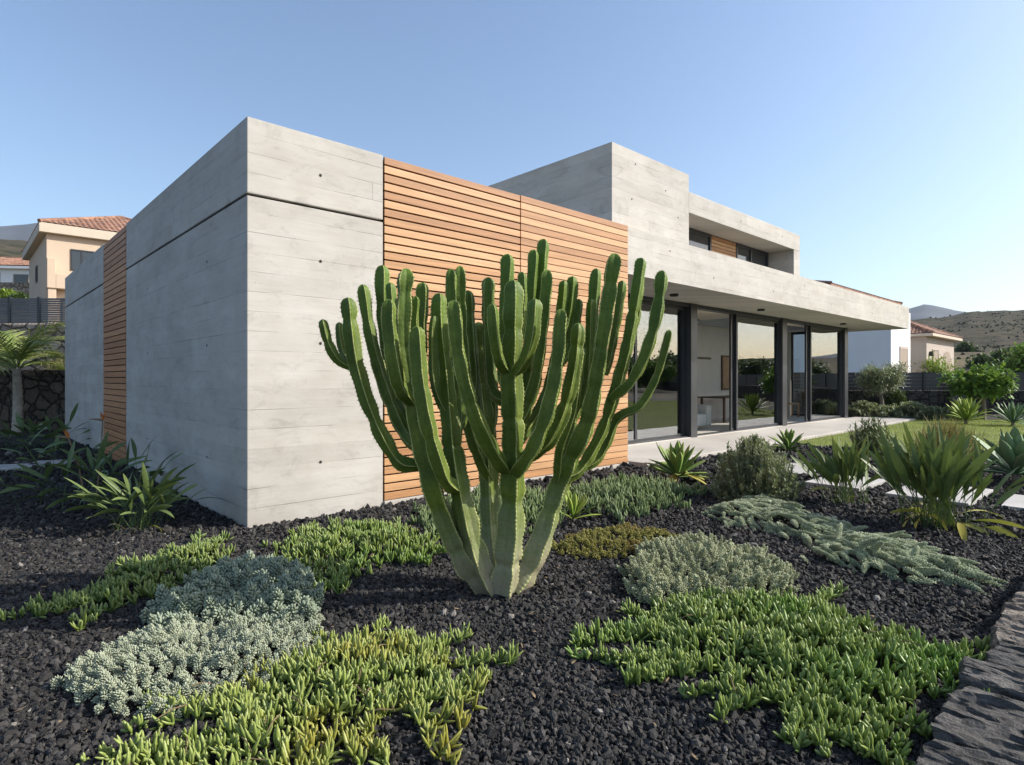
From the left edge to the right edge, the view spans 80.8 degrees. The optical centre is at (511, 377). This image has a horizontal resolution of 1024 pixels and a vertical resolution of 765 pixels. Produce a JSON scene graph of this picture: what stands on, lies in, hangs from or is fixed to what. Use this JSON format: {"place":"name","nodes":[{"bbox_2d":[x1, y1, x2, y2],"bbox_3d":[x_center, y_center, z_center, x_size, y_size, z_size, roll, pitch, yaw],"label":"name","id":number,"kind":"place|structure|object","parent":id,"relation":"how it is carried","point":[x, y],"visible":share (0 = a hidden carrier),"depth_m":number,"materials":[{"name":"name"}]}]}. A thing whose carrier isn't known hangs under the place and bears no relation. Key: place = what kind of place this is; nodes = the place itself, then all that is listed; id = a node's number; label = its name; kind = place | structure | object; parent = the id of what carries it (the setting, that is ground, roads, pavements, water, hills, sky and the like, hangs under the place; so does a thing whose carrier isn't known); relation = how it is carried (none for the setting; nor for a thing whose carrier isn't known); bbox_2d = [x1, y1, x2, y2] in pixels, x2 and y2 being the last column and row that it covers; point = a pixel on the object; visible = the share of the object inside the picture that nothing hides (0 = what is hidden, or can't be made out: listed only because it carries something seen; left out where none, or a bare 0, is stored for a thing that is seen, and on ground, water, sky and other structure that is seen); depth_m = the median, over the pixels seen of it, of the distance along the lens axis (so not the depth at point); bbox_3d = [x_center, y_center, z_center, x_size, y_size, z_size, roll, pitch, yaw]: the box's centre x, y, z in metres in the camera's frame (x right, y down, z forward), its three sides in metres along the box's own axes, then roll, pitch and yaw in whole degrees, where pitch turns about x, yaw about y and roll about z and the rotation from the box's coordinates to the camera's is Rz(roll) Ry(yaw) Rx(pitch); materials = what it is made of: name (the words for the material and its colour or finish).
{"place":"outdoors","nodes":[
{"label":"outdoors","id":0,"kind":"place"},
{"bbox_2d":[0,239,28,322],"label":"hill","id":1,"kind":"structure","parent":0,"point":[11,248],"depth_m":197.49,"materials":[{"name":"brown soil"}]},
{"bbox_2d":[0,288,24,302],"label":"shrub","id":2,"kind":"object","parent":1,"relation":"on","point":[4,292],"visible":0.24,"depth_m":42.62,"materials":[{"name":"green plant"}]},
{"bbox_2d":[0,257,28,281],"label":"white house","id":3,"kind":"structure","parent":1,"relation":"on","point":[14,269],"depth_m":59.33,"materials":[{"name":"paint"}]},
{"bbox_2d":[13,274,28,281],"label":"window","id":4,"kind":"structure","parent":3,"relation":"in","point":[16,277],"depth_m":59.35,"materials":[{"name":"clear glass"}]},
{"bbox_2d":[0,282,28,294],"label":"retaining wall","id":5,"kind":"structure","parent":1,"relation":"on","point":[22,287],"depth_m":48.70,"materials":[{"name":"grey stone"}]},
{"bbox_2d":[0,291,28,302],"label":"shrub","id":6,"kind":"object","parent":1,"relation":"on","point":[19,295],"visible":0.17,"depth_m":41.63,"materials":[{"name":"green plant"}]},
{"bbox_2d":[0,323,64,369],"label":"retaining wall","id":7,"kind":"structure","parent":1,"relation":"on","point":[32,327],"depth_m":20.00,"materials":[{"name":"grey stone"}]},
{"bbox_2d":[0,297,65,322],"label":"fence","id":8,"kind":"object","parent":7,"relation":"on","point":[10,307],"visible":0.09,"depth_m":20.43,"materials":[{"name":"metal"}]},
{"bbox_2d":[0,223,965,319],"bbox_3d":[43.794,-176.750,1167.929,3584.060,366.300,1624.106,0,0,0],"label":"mountain","id":9,"kind":"structure","parent":0,"point":[25,231],"depth_m":1268.10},
{"bbox_2d":[0,414,1023,764],"bbox_3d":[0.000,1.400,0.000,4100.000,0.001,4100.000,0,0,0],"label":"ground","id":10,"kind":"structure","parent":0,"point":[44,432],"depth_m":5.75,"materials":[{"name":"black gravel"}]},
{"bbox_2d":[0,463,35,470],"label":"stepping stone","id":11,"kind":"object","parent":10,"relation":"on","point":[5,467],"visible":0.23,"depth_m":9.20,"materials":[{"name":"concrete"}]},
{"bbox_2d":[0,369,64,429],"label":"retaining wall","id":12,"kind":"structure","parent":10,"relation":"on","point":[43,392],"depth_m":16.20,"materials":[{"name":"black stone"}]},
{"bbox_2d":[0,319,64,431],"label":"palm tree","id":13,"kind":"object","parent":10,"relation":"on","point":[23,354],"visible":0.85,"depth_m":15.55,"materials":[{"name":"green plant"}]},
{"bbox_2d":[0,402,91,452],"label":"bird of paradise plant","id":14,"kind":"object","parent":10,"relation":"on","point":[47,422],"visible":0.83,"depth_m":11.49,"materials":[{"name":"green plant"}]},
{"bbox_2d":[28,459,75,466],"bbox_3d":[-7.429,1.385,9.743,0.550,0.065,0.500,0,0,-26],"label":"stepping stone","id":15,"kind":"object","parent":10,"relation":"on","point":[45,461],"visible":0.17,"depth_m":9.76,"materials":[{"name":"concrete"}]},
{"bbox_2d":[0,427,125,472],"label":"bird of paradise plant","id":16,"kind":"object","parent":10,"relation":"on","point":[57,443],"visible":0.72,"depth_m":9.34,"materials":[{"name":"green plant"}]},
{"bbox_2d":[0,411,183,510],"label":"bird of paradise plant","id":17,"kind":"object","parent":10,"relation":"on","point":[101,460],"visible":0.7,"depth_m":6.75,"materials":[{"name":"green plant"}]},
{"bbox_2d":[0,528,235,631],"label":"succulent mat","id":18,"kind":"object","parent":10,"relation":"on","point":[155,567],"visible":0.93,"depth_m":3.88,"materials":[{"name":"green plant"}]},
{"bbox_2d":[64,453,227,533],"bbox_3d":[-3.393,1.105,5.658,1.324,0.826,1.072,0,0,-27],"label":"bird of paradise plant","id":19,"kind":"object","parent":10,"relation":"on","point":[163,494],"visible":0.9,"depth_m":5.48,"materials":[{"name":"green plant"}]},
{"bbox_2d":[50,610,329,718],"bbox_3d":[-1.480,1.313,2.925,1.238,0.165,1.035,0,0,0],"label":"succulent mat","id":20,"kind":"object","parent":10,"relation":"on","point":[236,635],"visible":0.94,"depth_m":2.78,"materials":[{"name":"plant"}]},
{"bbox_2d":[139,549,324,627],"bbox_3d":[-1.674,1.300,3.834,1.009,0.271,1.267,0,0,-10],"label":"succulent mat","id":21,"kind":"object","parent":10,"relation":"on","point":[247,583],"visible":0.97,"depth_m":3.51,"materials":[{"name":"plant"}]},
{"bbox_2d":[76,613,522,764],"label":"succulent mat","id":22,"kind":"object","parent":10,"relation":"on","point":[345,678],"visible":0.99,"depth_m":2.44,"materials":[{"name":"green plant"}]},
{"bbox_2d":[258,515,445,594],"bbox_3d":[-1.222,1.284,4.751,1.435,0.243,2.106,0,0,-23],"label":"succulent mat","id":23,"kind":"object","parent":10,"relation":"on","point":[377,533],"visible":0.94,"depth_m":4.59,"materials":[{"name":"green plant"}]},
{"bbox_2d":[407,482,566,537],"bbox_3d":[-0.182,1.268,6.129,1.620,0.276,2.382,0,0,38],"label":"succulent mat","id":24,"kind":"object","parent":10,"relation":"on","point":[535,503],"visible":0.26,"depth_m":5.92,"materials":[{"name":"green plant"}]},
{"bbox_2d":[65,116,914,527],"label":"modern house","id":25,"kind":"structure","parent":10,"relation":"on","point":[211,288],"depth_m":7.64,"materials":[{"name":"concrete"}]},
{"bbox_2d":[627,298,636,442],"bbox_3d":[1.719,-0.145,11.434,2.170,2.880,0.050,0,0,-43],"label":"glass door","id":26,"kind":"structure","parent":25,"relation":"in","point":[632,394],"depth_m":12.09,"materials":[{"name":"glass"}]},
{"bbox_2d":[637,301,684,441],"bbox_3d":[3.121,-0.145,12.810,2.000,2.880,0.050,0,0,-43],"label":"glass door","id":27,"kind":"structure","parent":25,"relation":"in","point":[663,416],"depth_m":13.00,"materials":[{"name":"glass"}]},
{"bbox_2d":[689,228,711,250],"bbox_3d":[3.866,-2.750,12.498,1.012,0.600,0.050,0,0,-43],"label":"window","id":28,"kind":"structure","parent":25,"relation":"in","point":[699,239],"depth_m":12.54,"materials":[{"name":"glass"}]},
{"bbox_2d":[697,404,710,426],"bbox_3d":[3.737,0.884,14.754,3.450,0.700,1.630,0,0,-43],"label":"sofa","id":29,"kind":"object","parent":25,"relation":"on","point":[703,414],"visible":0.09,"depth_m":15.56,"materials":[{"name":"fabric"}]},
{"bbox_2d":[697,319,710,359],"bbox_3d":[5.046,-1.060,16.468,1.500,1.080,0.120,0,0,-43],"label":"pendant lamp","id":30,"kind":"object","parent":25,"relation":"hanging from","point":[708,358],"visible":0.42,"depth_m":16.66,"materials":[{"name":"black metal"}]},
{"bbox_2d":[698,395,728,422],"bbox_3d":[6.684,0.939,18.672,2.000,0.750,0.900,0,0,-43],"label":"dining table","id":31,"kind":"object","parent":25,"relation":"on","point":[724,397],"visible":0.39,"depth_m":17.88,"materials":[{"name":"brown wood"}]},
{"bbox_2d":[721,355,728,389],"bbox_3d":[7.179,-0.175,20.048,0.800,1.150,0.050,0,0,-43],"label":"wall picture","id":32,"kind":"object","parent":25,"relation":"attached to","point":[724,372],"depth_m":19.88,"materials":[{"name":"brown wood"}]},
{"bbox_2d":[729,314,734,429],"bbox_3d":[5.495,-0.145,15.015,0.240,2.880,0.050,0,0,-43],"label":"door frame","id":33,"kind":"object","parent":25,"relation":"in","point":[731,316],"depth_m":14.94,"materials":[{"name":"metal"}]},
{"bbox_2d":[735,243,767,266],"bbox_3d":[5.648,-2.750,14.154,1.622,0.600,0.050,0,0,-43],"label":"window","id":34,"kind":"structure","parent":25,"relation":"in","point":[743,252],"depth_m":14.08,"materials":[{"name":"glass"}]},
{"bbox_2d":[735,314,778,429],"bbox_3d":[6.478,-0.145,15.851,2.460,2.880,0.050,0,0,-43],"label":"glass door","id":35,"kind":"structure","parent":25,"relation":"in","point":[756,339],"depth_m":15.81,"materials":[{"name":"glass"}]},
{"bbox_2d":[787,392,799,416],"bbox_3d":[9.397,0.894,20.376,0.445,0.840,0.460,0,0,-4],"label":"dining chair","id":36,"kind":"object","parent":25,"relation":"on","point":[791,407],"visible":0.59,"depth_m":20.17,"materials":[{"name":"brown wood"}]},
{"bbox_2d":[791,332,804,415],"bbox_3d":[10.292,-0.168,20.740,0.060,2.964,1.313,0,0,-43],"label":"end window","id":37,"kind":"structure","parent":25,"relation":"in","point":[792,333],"depth_m":21.17,"materials":[{"name":"metal"}]},
{"bbox_2d":[804,325,808,420],"bbox_3d":[8.909,-0.145,18.187,0.240,2.880,0.050,0,0,-43],"label":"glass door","id":38,"kind":"structure","parent":25,"relation":"in","point":[806,326],"depth_m":18.12,"materials":[{"name":"metal"}]},
{"bbox_2d":[809,326,841,420],"bbox_3d":[9.958,-0.145,19.086,2.600,2.880,0.050,0,0,-43],"label":"glass door","id":39,"kind":"structure","parent":25,"relation":"in","point":[825,344],"depth_m":19.07,"materials":[{"name":"glass"}]},
{"bbox_2d":[318,239,672,597],"bbox_3d":[0.003,0.218,3.902,2.267,2.445,1.044,0,0,0],"label":"candelabra cactus","id":40,"kind":"object","parent":10,"relation":"on","point":[467,357],"visible":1,"depth_m":3.79,"materials":[{"name":"green plant"}]},
{"bbox_2d":[4,472,1014,763],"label":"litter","id":41,"kind":"object","parent":10,"relation":"on","point":[456,608],"visible":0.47,"depth_m":3.48,"materials":[{"name":"black gravel"}]},
{"bbox_2d":[561,490,600,518],"bbox_3d":[0.605,1.243,5.907,0.520,0.276,0.445,0,0,34],"label":"agave","id":42,"kind":"object","parent":10,"relation":"on","point":[572,501],"visible":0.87,"depth_m":5.88,"materials":[{"name":"green plant"}]},
{"bbox_2d":[551,521,680,559],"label":"succulent mat","id":43,"kind":"object","parent":10,"relation":"on","point":[584,536],"visible":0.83,"depth_m":4.91,"materials":[{"name":"green plant"}]},
{"bbox_2d":[561,470,713,524],"bbox_3d":[1.302,1.247,6.778,1.501,0.318,2.229,0,0,39],"label":"succulent mat","id":44,"kind":"object","parent":10,"relation":"on","point":[638,488],"visible":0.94,"depth_m":6.58,"materials":[{"name":"green plant"}]},
{"bbox_2d":[644,441,709,483],"bbox_3d":[2.210,1.120,8.016,0.843,0.600,0.930,0,0,43],"label":"agave","id":45,"kind":"object","parent":10,"relation":"on","point":[676,464],"visible":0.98,"depth_m":7.94,"materials":[{"name":"green plant"}]},
{"bbox_2d":[615,530,800,608],"bbox_3d":[1.331,1.267,4.241,1.242,0.261,1.462,0,0,0],"label":"succulent mat","id":46,"kind":"object","parent":10,"relation":"on","point":[649,569],"visible":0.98,"depth_m":4.02,"materials":[{"name":"green plant"}]},
{"bbox_2d":[705,433,808,501],"bbox_3d":[2.769,1.039,6.901,1.121,0.839,1.136,0,0,0],"label":"shrub","id":47,"kind":"object","parent":10,"relation":"on","point":[753,467],"visible":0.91,"depth_m":6.72,"materials":[{"name":"green plant"}]},
{"bbox_2d":[564,579,990,764],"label":"succulent mat","id":48,"kind":"object","parent":10,"relation":"on","point":[807,623],"visible":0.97,"depth_m":2.81,"materials":[{"name":"green plant"}]},
{"bbox_2d":[700,493,867,546],"bbox_3d":[2.540,1.314,5.802,1.260,0.202,2.033,0,0,0],"label":"succulent mat","id":49,"kind":"object","parent":10,"relation":"on","point":[765,507],"visible":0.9,"depth_m":5.57,"materials":[{"name":"green plant"}]},
{"bbox_2d":[768,428,810,451],"bbox_3d":[5.179,1.171,11.258,0.742,0.456,0.698,0,0,27],"label":"agave","id":50,"kind":"object","parent":10,"relation":"on","point":[786,438],"visible":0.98,"depth_m":11.17,"materials":[{"name":"green plant"}]},
{"bbox_2d":[789,463,815,473],"bbox_3d":[4.312,1.385,9.014,0.620,0.065,1.050,0,0,44],"label":"stepping stone","id":51,"kind":"object","parent":10,"relation":"on","point":[798,468],"visible":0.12,"depth_m":8.90,"materials":[{"name":"concrete"}]},
{"bbox_2d":[790,434,884,503],"bbox_3d":[3.628,1.025,6.723,1.051,0.854,0.900,0,0,0],"label":"bird of paradise plant","id":52,"kind":"object","parent":10,"relation":"on","point":[842,466],"visible":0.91,"depth_m":6.67,"materials":[{"name":"green plant"}]},
{"bbox_2d":[806,476,885,491],"bbox_3d":[4.411,1.385,7.951,1.000,0.065,0.660,0,0,-41],"label":"stepping stone","id":53,"kind":"object","parent":10,"relation":"on","point":[813,482],"visible":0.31,"depth_m":7.79,"materials":[{"name":"concrete"}]},
{"bbox_2d":[794,280,909,379],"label":"white house","id":54,"kind":"structure","parent":10,"relation":"on","point":[878,347],"depth_m":35.18,"materials":[{"name":"white plaster"},{"name":"roof tile"}]},
{"bbox_2d":[848,400,880,417],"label":"shrub","id":55,"kind":"object","parent":10,"relation":"on","point":[863,408],"visible":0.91,"depth_m":20.79,"materials":[{"name":"green plant"}]},
{"bbox_2d":[846,415,898,455],"bbox_3d":[6.343,1.024,10.538,0.822,0.761,0.902,0,0,0],"label":"shrub","id":56,"kind":"object","parent":10,"relation":"on","point":[872,432],"visible":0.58,"depth_m":10.48,"materials":[{"name":"green plant"}]},
{"bbox_2d":[853,360,911,404],"bbox_3d":[13.468,0.412,21.875,1.944,2.203,2.545,0,0,28],"label":"olive tree","id":57,"kind":"object","parent":10,"relation":"on","point":[886,380],"visible":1,"depth_m":21.61,"materials":[{"name":"green plant"}]},
{"bbox_2d":[871,404,912,417],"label":"shrub","id":58,"kind":"object","parent":10,"relation":"on","point":[885,410],"visible":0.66,"depth_m":20.37,"materials":[{"name":"green plant"}]},
{"bbox_2d":[884,388,906,406],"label":"shrub","id":59,"kind":"object","parent":10,"relation":"on","point":[898,397],"visible":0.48,"depth_m":22.53,"materials":[{"name":"green plant"}]},
{"bbox_2d":[799,522,1008,595],"bbox_3d":[2.766,1.285,4.484,1.156,0.263,1.318,0,0,0],"label":"succulent mat","id":60,"kind":"object","parent":10,"relation":"on","point":[921,557],"visible":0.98,"depth_m":4.30,"materials":[{"name":"green plant"}]},
{"bbox_2d":[794,390,1023,413],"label":"boundary wall","id":61,"kind":"structure","parent":10,"relation":"on","point":[933,398],"depth_m":23.20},
{"bbox_2d":[794,372,1023,389],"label":"fence","id":62,"kind":"object","parent":61,"relation":"on","point":[923,384],"visible":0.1,"depth_m":23.38,"materials":[{"name":"black metal"}]},
{"bbox_2d":[887,400,935,419],"bbox_3d":[13.597,1.137,20.456,1.604,0.756,1.543,0,0,-44],"label":"shrub","id":63,"kind":"object","parent":10,"relation":"on","point":[913,408],"visible":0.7,"depth_m":20.15,"materials":[{"name":"green plant"}]},
{"bbox_2d":[911,350,957,379],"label":"garden tree","id":64,"kind":"object","parent":10,"relation":"on","point":[931,365],"visible":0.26,"depth_m":43.75,"materials":[{"name":"green plant"}]},
{"bbox_2d":[910,321,963,379],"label":"beige house","id":65,"kind":"structure","parent":10,"relation":"on","point":[925,341],"depth_m":44.73,"materials":[{"name":"paint"}]},
{"bbox_2d":[932,349,938,371],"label":"door","id":66,"kind":"structure","parent":65,"relation":"in","point":[936,352],"depth_m":45.68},
{"bbox_2d":[943,352,950,371],"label":"arched door","id":67,"kind":"structure","parent":65,"relation":"in","point":[947,354],"depth_m":48.23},
{"bbox_2d":[885,486,992,506],"bbox_3d":[5.121,1.385,7.203,1.250,0.065,0.800,0,0,-42],"label":"stepping stone","id":68,"kind":"object","parent":10,"relation":"on","point":[986,492],"visible":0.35,"depth_m":6.96,"materials":[{"name":"concrete"}]},
{"bbox_2d":[922,405,957,419],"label":"shrub","id":69,"kind":"object","parent":10,"relation":"on","point":[939,411],"visible":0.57,"depth_m":19.91,"materials":[{"name":"green plant"}]},
{"bbox_2d":[859,420,1023,540],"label":"bird of paradise plant","id":70,"kind":"object","parent":10,"relation":"on","point":[943,472],"visible":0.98,"depth_m":5.52,"materials":[{"name":"green plant"}]},
{"bbox_2d":[942,405,979,419],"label":"shrub","id":71,"kind":"object","parent":10,"relation":"on","point":[946,407],"visible":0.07,"depth_m":20.16,"materials":[{"name":"green plant"}]},
{"bbox_2d":[899,578,1023,764],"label":"stone wall","id":72,"kind":"structure","parent":10,"relation":"on","point":[978,723],"depth_m":2.31,"materials":[{"name":"grey stone"}]},
{"bbox_2d":[950,389,973,405],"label":"garden gate","id":73,"kind":"structure","parent":10,"relation":"on","point":[955,398],"depth_m":23.06,"materials":[{"name":"black metal"}]},
{"bbox_2d":[936,361,1019,419],"bbox_3d":[15.388,0.456,19.794,2.580,2.112,2.345,0,0,0],"label":"broad leaved tree","id":74,"kind":"object","parent":10,"relation":"on","point":[981,383],"visible":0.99,"depth_m":19.56,"materials":[{"name":"green plant"}]},
{"bbox_2d":[970,426,1023,482],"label":"agave","id":75,"kind":"object","parent":10,"relation":"on","point":[1009,450],"visible":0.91,"depth_m":7.89,"materials":[{"name":"green plant"}]},
{"bbox_2d":[994,342,1023,379],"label":"garden tree","id":76,"kind":"object","parent":10,"relation":"on","point":[1016,363],"visible":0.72,"depth_m":43.36,"materials":[{"name":"green plant"}]},
{"bbox_2d":[1001,494,1023,510],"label":"stepping stone","id":77,"kind":"object","parent":10,"relation":"on","point":[1015,501],"visible":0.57,"depth_m":6.54,"materials":[{"name":"concrete"}]},
{"bbox_2d":[0,0,1023,311],"label":"sky","id":78,"kind":"structure","parent":0,"point":[887,136],"materials":[{"name":"blue"}]},
{"bbox_2d":[797,420,1023,449],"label":"lawn","id":79,"kind":"structure","parent":0,"point":[902,427],"depth_m":15.13,"materials":[{"name":"green plant"}]},
{"bbox_2d":[942,397,992,423],"bbox_3d":[13.507,0.983,17.916,1.230,0.873,1.308,0,0,-22],"label":"agave","id":80,"kind":"object","parent":79,"relation":"on","point":[966,409],"visible":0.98,"depth_m":17.84,"materials":[{"name":"green plant"}]},
{"bbox_2d":[986,400,1023,425],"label":"agave","id":81,"kind":"object","parent":79,"relation":"on","point":[1011,413],"visible":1,"depth_m":17.13,"materials":[{"name":"green plant"}]},
{"bbox_2d":[903,412,990,460],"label":"ornamental grass","id":82,"kind":"object","parent":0,"point":[950,430],"depth_m":9.93,"materials":[{"name":"green plant"}]},
{"bbox_2d":[910,310,1023,371],"bbox_3d":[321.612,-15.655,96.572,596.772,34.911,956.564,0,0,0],"label":"hill","id":83,"kind":"structure","parent":0,"point":[977,336],"depth_m":186.55,"materials":[{"name":"brown soil"}]},
{"bbox_2d":[954,340,978,351],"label":"scrub bush","id":84,"kind":"object","parent":83,"relation":"on","point":[963,346],"visible":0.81,"depth_m":104.18,"materials":[{"name":"green plant"}]},
{"bbox_2d":[928,310,1023,358],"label":"scrub","id":85,"kind":"object","parent":83,"relation":"on","point":[997,346],"visible":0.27,"depth_m":189.55,"materials":[{"name":"green plant"}]},
{"bbox_2d":[963,352,996,368],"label":"scrub bush","id":86,"kind":"object","parent":83,"relation":"on","point":[981,358],"visible":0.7,"depth_m":79.30,"materials":[{"name":"green plant"}]},
{"bbox_2d":[988,348,1015,365],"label":"scrub bush","id":87,"kind":"object","parent":83,"relation":"on","point":[995,355],"visible":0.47,"depth_m":79.45,"materials":[{"name":"green plant"}]},
{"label":"terrace ground","id":88,"kind":"structure","parent":0,"visible":0},
{"bbox_2d":[41,358,64,369],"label":"shrub","id":89,"kind":"object","parent":88,"relation":"on","point":[48,365],"visible":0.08,"depth_m":18.68,"materials":[{"name":"green plant"}]},
{"bbox_2d":[21,216,130,322],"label":"cream house","id":90,"kind":"structure","parent":88,"relation":"on","point":[55,252],"depth_m":31.31,"materials":[{"name":"paint"}]},
{"bbox_2d":[35,265,37,282],"bbox_3d":[-26.707,-5.825,33.802,0.048,0.900,0.800,0,0,-43],"label":"window","id":91,"kind":"structure","parent":90,"relation":"in","point":[36,268],"depth_m":33.84,"materials":[{"name":"glass"}]},
{"bbox_2d":[71,249,93,269],"bbox_3d":[-22.183,-6.125,31.691,1.700,1.100,0.048,0,0,-43],"label":"window","id":92,"kind":"structure","parent":90,"relation":"in","point":[78,257],"depth_m":31.34,"materials":[{"name":"glass"}]}
]}

